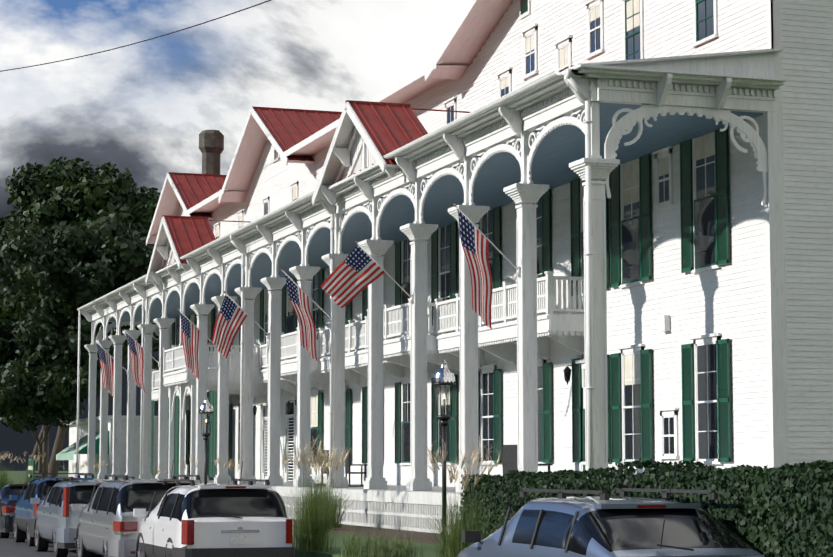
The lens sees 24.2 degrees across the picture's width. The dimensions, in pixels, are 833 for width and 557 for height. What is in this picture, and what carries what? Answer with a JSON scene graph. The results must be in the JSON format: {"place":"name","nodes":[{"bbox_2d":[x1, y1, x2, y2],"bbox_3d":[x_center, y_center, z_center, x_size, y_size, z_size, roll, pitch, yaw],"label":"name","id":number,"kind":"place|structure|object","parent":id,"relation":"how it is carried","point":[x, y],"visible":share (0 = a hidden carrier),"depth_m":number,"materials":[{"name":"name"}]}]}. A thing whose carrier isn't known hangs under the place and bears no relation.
{"place":"outdoors","nodes":[
{"label":"outdoors","id":0,"kind":"place"},
{"bbox_2d":[0,471,68,475],"bbox_3d":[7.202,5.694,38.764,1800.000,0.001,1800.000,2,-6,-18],"label":"terrain","id":1,"kind":"structure","parent":0,"point":[15,472],"depth_m":659.04,"materials":[{"name":"green plant"}]},
{"bbox_2d":[0,532,103,556],"bbox_3d":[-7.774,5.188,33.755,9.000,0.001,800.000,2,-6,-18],"label":"street asphalt","id":2,"kind":"structure","parent":0,"point":[10,547],"depth_m":44.40,"materials":[{"name":"grey asphalt"}]},
{"bbox_2d":[0,476,41,537],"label":"car","id":3,"kind":"object","parent":2,"relation":"on","point":[7,507],"visible":0.15,"depth_m":51.86,"materials":[{"name":"paint"}]},
{"bbox_2d":[10,462,93,545],"bbox_3d":[-8.900,5.586,48.275,2.126,2.013,4.512,2,-6,-18],"label":"blue suv","id":4,"kind":"object","parent":2,"relation":"on","point":[24,515],"visible":0.38,"depth_m":47.13,"materials":[{"name":"paint"}]},
{"bbox_2d":[31,463,134,556],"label":"car","id":5,"kind":"object","parent":2,"relation":"on","point":[56,521],"visible":0.44,"depth_m":41.03,"materials":[{"name":"silver paint"}]},
{"bbox_2d":[71,459,201,556],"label":"car","id":6,"kind":"object","parent":2,"relation":"on","point":[108,524],"visible":0.48,"depth_m":35.10,"materials":[{"name":"silver paint"}]},
{"bbox_2d":[133,461,294,556],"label":"car","id":7,"kind":"object","parent":2,"relation":"on","point":[234,519],"visible":1,"depth_m":29.98,"materials":[{"name":"white paint"}]},
{"bbox_2d":[457,462,764,556],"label":"car","id":8,"kind":"object","parent":2,"relation":"on","point":[605,524],"visible":1,"depth_m":19.86,"materials":[{"name":"blue paint"}]},
{"bbox_2d":[0,0,270,71],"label":"power line cable","id":9,"kind":"object","parent":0,"point":[144,40],"visible":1,"depth_m":70.59,"materials":[{"name":"black rubber"}]},
{"bbox_2d":[0,474,439,556],"bbox_3d":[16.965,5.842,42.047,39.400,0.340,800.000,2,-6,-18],"label":"hotel lawn","id":10,"kind":"structure","parent":0,"point":[429,549],"depth_m":38.80,"materials":[{"name":"green plant"}]},
{"bbox_2d":[0,453,17,487],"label":"grass clump","id":11,"kind":"object","parent":10,"relation":"on","point":[2,478],"visible":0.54,"depth_m":91.87,"materials":[{"name":"green plant"}]},
{"bbox_2d":[0,452,17,483],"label":"grass clump","id":12,"kind":"object","parent":10,"relation":"on","point":[4,457],"visible":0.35,"depth_m":95.32,"materials":[{"name":"beige plant"}]},
{"bbox_2d":[17,453,46,483],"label":"grass clump","id":13,"kind":"object","parent":10,"relation":"on","point":[29,478],"visible":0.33,"depth_m":89.31,"materials":[{"name":"plant"}]},
{"bbox_2d":[0,357,100,478],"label":"tree","id":14,"kind":"object","parent":10,"relation":"on","point":[38,395],"visible":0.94,"depth_m":101.60,"materials":[{"name":"green plant"}]},
{"bbox_2d":[0,303,125,477],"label":"tree","id":15,"kind":"object","parent":10,"relation":"on","point":[42,336],"visible":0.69,"depth_m":104.85,"materials":[{"name":"green plant"}]},
{"bbox_2d":[0,282,158,483],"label":"tree","id":16,"kind":"object","parent":10,"relation":"on","point":[9,309],"visible":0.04,"depth_m":125.26,"materials":[{"name":"green plant"}]},
{"bbox_2d":[0,156,160,415],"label":"tree","id":17,"kind":"object","parent":10,"relation":"on","point":[54,192],"visible":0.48,"depth_m":118.82,"materials":[{"name":"green plant"}]},
{"bbox_2d":[0,215,165,477],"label":"tree","id":18,"kind":"object","parent":10,"relation":"on","point":[70,271],"visible":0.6,"depth_m":108.34,"materials":[{"name":"green plant"}]},
{"bbox_2d":[28,415,157,483],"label":"awning","id":19,"kind":"object","parent":10,"relation":"on","point":[68,453],"visible":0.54,"depth_m":99.31,"materials":[{"name":"paint"}]},
{"bbox_2d":[152,328,166,370],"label":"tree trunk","id":20,"kind":"object","parent":10,"relation":"on","point":[154,364],"depth_m":137.13,"materials":[{"name":"green plant"}]},
{"bbox_2d":[198,396,213,483],"bbox_3d":[-5.444,4.751,50.166,0.414,3.400,0.414,2,-6,-18],"label":"lamp post","id":21,"kind":"object","parent":10,"relation":"on","point":[206,406],"visible":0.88,"depth_m":50.16,"materials":[{"name":"black metal"}]},
{"bbox_2d":[280,443,347,547],"bbox_3d":[-2.061,4.247,38.069,1.886,2.068,2.086,2,-6,-18],"label":"grass clump","id":22,"kind":"object","parent":10,"relation":"on","point":[320,464],"visible":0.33,"depth_m":38.05,"materials":[{"name":"green plant"}]},
{"bbox_2d":[273,433,367,552],"bbox_3d":[-1.947,4.007,36.581,2.119,2.258,2.253,0,-6,-2],"label":"grass clump","id":23,"kind":"object","parent":10,"relation":"on","point":[315,536],"visible":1,"depth_m":36.51,"materials":[{"name":"green plant"}]},
{"bbox_2d":[290,442,351,528],"bbox_3d":[-2.403,5.127,47.830,2.089,2.200,2.501,2,-6,-18],"label":"grass clump","id":24,"kind":"object","parent":10,"relation":"on","point":[338,461],"visible":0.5,"depth_m":47.68,"materials":[{"name":"plant"}]},
{"bbox_2d":[293,521,454,543],"bbox_3d":[-5.613,7.446,60.340,1.700,0.100,77.900,2,-6,-18],"label":"planting bed","id":25,"kind":"object","parent":10,"relation":"on","point":[345,528],"depth_m":45.43,"materials":[{"name":"brown soil"}]},
{"bbox_2d":[63,461,88,476],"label":"grass clump","id":26,"kind":"object","parent":25,"relation":"on","point":[75,465],"depth_m":87.01,"materials":[{"name":"beige plant"}]},
{"bbox_2d":[81,457,108,479],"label":"grass clump","id":27,"kind":"object","parent":25,"relation":"on","point":[97,467],"visible":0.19,"depth_m":81.49,"materials":[{"name":"beige plant"}]},
{"bbox_2d":[154,463,174,475],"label":"grass clump","id":28,"kind":"object","parent":25,"relation":"on","point":[160,470],"visible":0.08,"depth_m":70.46,"materials":[{"name":"beige plant"}]},
{"bbox_2d":[177,452,218,483],"bbox_3d":[-7.175,6.601,62.991,2.337,2.193,2.355,-3,-6,28],"label":"grass clump","id":29,"kind":"object","parent":25,"relation":"on","point":[183,463],"visible":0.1,"depth_m":62.94,"materials":[{"name":"beige plant"}]},
{"bbox_2d":[213,452,242,483],"bbox_3d":[-5.863,6.344,59.805,2.094,2.089,2.165,2,-6,-18],"label":"grass clump","id":30,"kind":"object","parent":25,"relation":"on","point":[232,465],"visible":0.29,"depth_m":59.68,"materials":[{"name":"beige plant"}]},
{"bbox_2d":[306,459,358,527],"bbox_3d":[-2.219,5.394,49.384,2.068,1.968,1.927,4,-7,-37],"label":"grass clump","id":31,"kind":"object","parent":25,"relation":"on","point":[340,514],"visible":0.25,"depth_m":49.22,"materials":[{"name":"plant"}]},
{"bbox_2d":[373,529,425,556],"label":"ornamental grass","id":32,"kind":"object","parent":10,"relation":"on","point":[409,551],"depth_m":31.08,"materials":[{"name":"green plant"}]},
{"bbox_2d":[81,64,786,533],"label":"porch entablature and skirt","id":33,"kind":"structure","parent":10,"relation":"on","point":[543,104],"depth_m":46.98,"materials":[{"name":"white wood"}]},
{"bbox_2d":[94,340,128,396],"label":"flag","id":34,"kind":"object","parent":33,"relation":"attached to","point":[105,360],"visible":1,"depth_m":85.45,"materials":[{"name":"multicoloured fabric"}]},
{"bbox_2d":[123,329,159,391],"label":"flag","id":35,"kind":"object","parent":33,"relation":"attached to","point":[136,349],"visible":0.98,"depth_m":78.33,"materials":[{"name":"multicoloured fabric"}]},
{"bbox_2d":[150,390,217,476],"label":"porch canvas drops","id":36,"kind":"object","parent":33,"relation":"attached to","point":[212,396],"visible":0.19,"depth_m":85.69,"materials":[{"name":"fabric"}]},
{"bbox_2d":[177,309,218,379],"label":"flag","id":37,"kind":"object","parent":33,"relation":"attached to","point":[190,335],"visible":0.98,"depth_m":68.45,"materials":[{"name":"multicoloured fabric"}]},
{"bbox_2d":[212,291,269,358],"bbox_3d":[-5.604,1.513,61.987,1.685,2.129,1.121,2,-6,-18],"label":"flag","id":38,"kind":"object","parent":33,"relation":"attached to","point":[232,316],"visible":1,"depth_m":61.76,"materials":[{"name":"multicoloured fabric"}]},
{"bbox_2d":[281,269,329,360],"bbox_3d":[-3.054,1.033,54.650,1.568,2.590,0.308,2,-6,-24],"label":"flag","id":39,"kind":"object","parent":33,"relation":"attached to","point":[298,297],"visible":0.98,"depth_m":54.61,"materials":[{"name":"multicoloured fabric"}]},
{"bbox_2d":[321,241,413,307],"bbox_3d":[-1.329,-0.105,48.202,2.332,1.570,1.108,-2,-6,19],"label":"flag","id":40,"kind":"object","parent":33,"relation":"attached to","point":[355,272],"visible":1,"depth_m":48.40,"materials":[{"name":"multicoloured fabric"}]},
{"bbox_2d":[453,203,520,328],"bbox_3d":[1.517,-0.248,41.097,1.567,2.656,0.254,2,-6,-23],"label":"flag","id":41,"kind":"object","parent":33,"relation":"attached to","point":[475,240],"visible":1,"depth_m":41.03,"materials":[{"name":"multicoloured fabric"}]},
{"bbox_2d":[432,360,455,556],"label":"lamp post","id":42,"kind":"object","parent":10,"relation":"on","point":[444,375],"visible":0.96,"depth_m":32.66,"materials":[{"name":"black metal"}]},
{"bbox_2d":[415,459,494,556],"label":"grass clump","id":43,"kind":"object","parent":10,"relation":"on","point":[444,550],"visible":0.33,"depth_m":29.68,"materials":[{"name":"green plant"}]},
{"bbox_2d":[402,435,514,556],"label":"grass clump","id":44,"kind":"object","parent":10,"relation":"on","point":[454,551],"visible":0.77,"depth_m":28.05,"materials":[{"name":"plant"}]},
{"bbox_2d":[176,0,832,486],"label":"hotel clapboard walls","id":45,"kind":"structure","parent":10,"relation":"on","point":[728,302],"depth_m":43.36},
{"bbox_2d":[253,365,574,416],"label":"hotel wall lanterns","id":46,"kind":"object","parent":45,"relation":"attached to","point":[567,372],"visible":0.54,"depth_m":57.69,"materials":[{"name":"black metal"}]},
{"bbox_2d":[176,0,717,481],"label":"window panes","id":47,"kind":"structure","parent":45,"relation":"in","point":[704,256],"depth_m":45.68,"materials":[{"name":"black glass"}]},
{"bbox_2d":[172,0,731,472],"bbox_3d":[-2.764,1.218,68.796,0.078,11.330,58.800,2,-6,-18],"label":"window shutters","id":48,"kind":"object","parent":45,"relation":"attached to","point":[720,262],"depth_m":46.48,"materials":[{"name":"green wood"}]},
{"bbox_2d":[191,0,714,426],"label":"hotel window blinds","id":49,"kind":"object","parent":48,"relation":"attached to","point":[632,6],"visible":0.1,"depth_m":45.95,"materials":[{"name":"white fabric"}]},
{"bbox_2d":[171,0,788,481],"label":"window frames","id":50,"kind":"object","parent":45,"relation":"attached to","point":[773,40],"depth_m":44.44,"materials":[{"name":"white wood"}]},
{"bbox_2d":[459,467,661,539],"bbox_3d":[4.489,3.044,23.055,1.547,1.630,19.729,2,-6,-18],"label":"long hedge","id":51,"kind":"object","parent":10,"relation":"on","point":[506,489],"visible":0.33,"depth_m":29.99,"materials":[{"name":"green plant"}]},
{"bbox_2d":[605,458,832,556],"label":"hedge block","id":52,"kind":"object","parent":10,"relation":"on","point":[786,510],"visible":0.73,"depth_m":19.58,"materials":[{"name":"green plant"}]},
{"bbox_2d":[0,0,469,470],"label":"sky","id":53,"kind":"structure","parent":0,"point":[143,108],"materials":[{"name":"grey"}]},
{"bbox_2d":[93,479,463,493],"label":"porch floor","id":54,"kind":"structure","parent":0,"point":[435,489],"depth_m":55.16,"materials":[{"name":"grey wood"}]},
{"bbox_2d":[146,0,512,245],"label":"roof trim","id":55,"kind":"structure","parent":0,"point":[297,135],"depth_m":76.31,"materials":[{"name":"white wood"}]},
{"bbox_2d":[199,130,223,174],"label":"chimney","id":56,"kind":"object","parent":55,"relation":"on","point":[211,145],"visible":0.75,"depth_m":96.76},
{"bbox_2d":[337,524,380,556],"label":"ornamental grass","id":57,"kind":"object","parent":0,"point":[351,552],"depth_m":34.39,"materials":[{"name":"green plant"}]},
{"bbox_2d":[151,271,584,479],"bbox_3d":[-5.823,4.819,71.124,4.220,5.310,52.060,2,-6,-18],"label":"balcony railing","id":58,"kind":"object","parent":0,"point":[499,340],"visible":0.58,"depth_m":56.81,"materials":[{"name":"white wood"}]},
{"bbox_2d":[361,523,422,556],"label":"ornamental grass","id":59,"kind":"object","parent":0,"point":[376,552],"depth_m":32.55,"materials":[{"name":"green plant"}]},
{"bbox_2d":[84,101,780,492],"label":"porch columns","id":60,"kind":"structure","parent":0,"point":[524,195],"depth_m":48.29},
{"bbox_2d":[93,104,766,359],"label":"arched trim","id":61,"kind":"structure","parent":60,"relation":"attached to","point":[747,132],"depth_m":42.45,"materials":[{"name":"white wood"}]},
{"bbox_2d":[102,48,783,321],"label":"porch roof","id":62,"kind":"structure","parent":60,"relation":"on","point":[389,127],"depth_m":50.85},
{"bbox_2d":[76,68,594,487],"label":"porch gutter downpipes","id":63,"kind":"object","parent":62,"relation":"attached to","point":[587,122],"visible":0.73,"depth_m":48.10,"materials":[{"name":"white metal"}]},
{"bbox_2d":[321,445,552,486],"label":"porch chairs","id":64,"kind":"object","parent":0,"point":[509,461],"visible":0.31,"depth_m":45.68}
]}

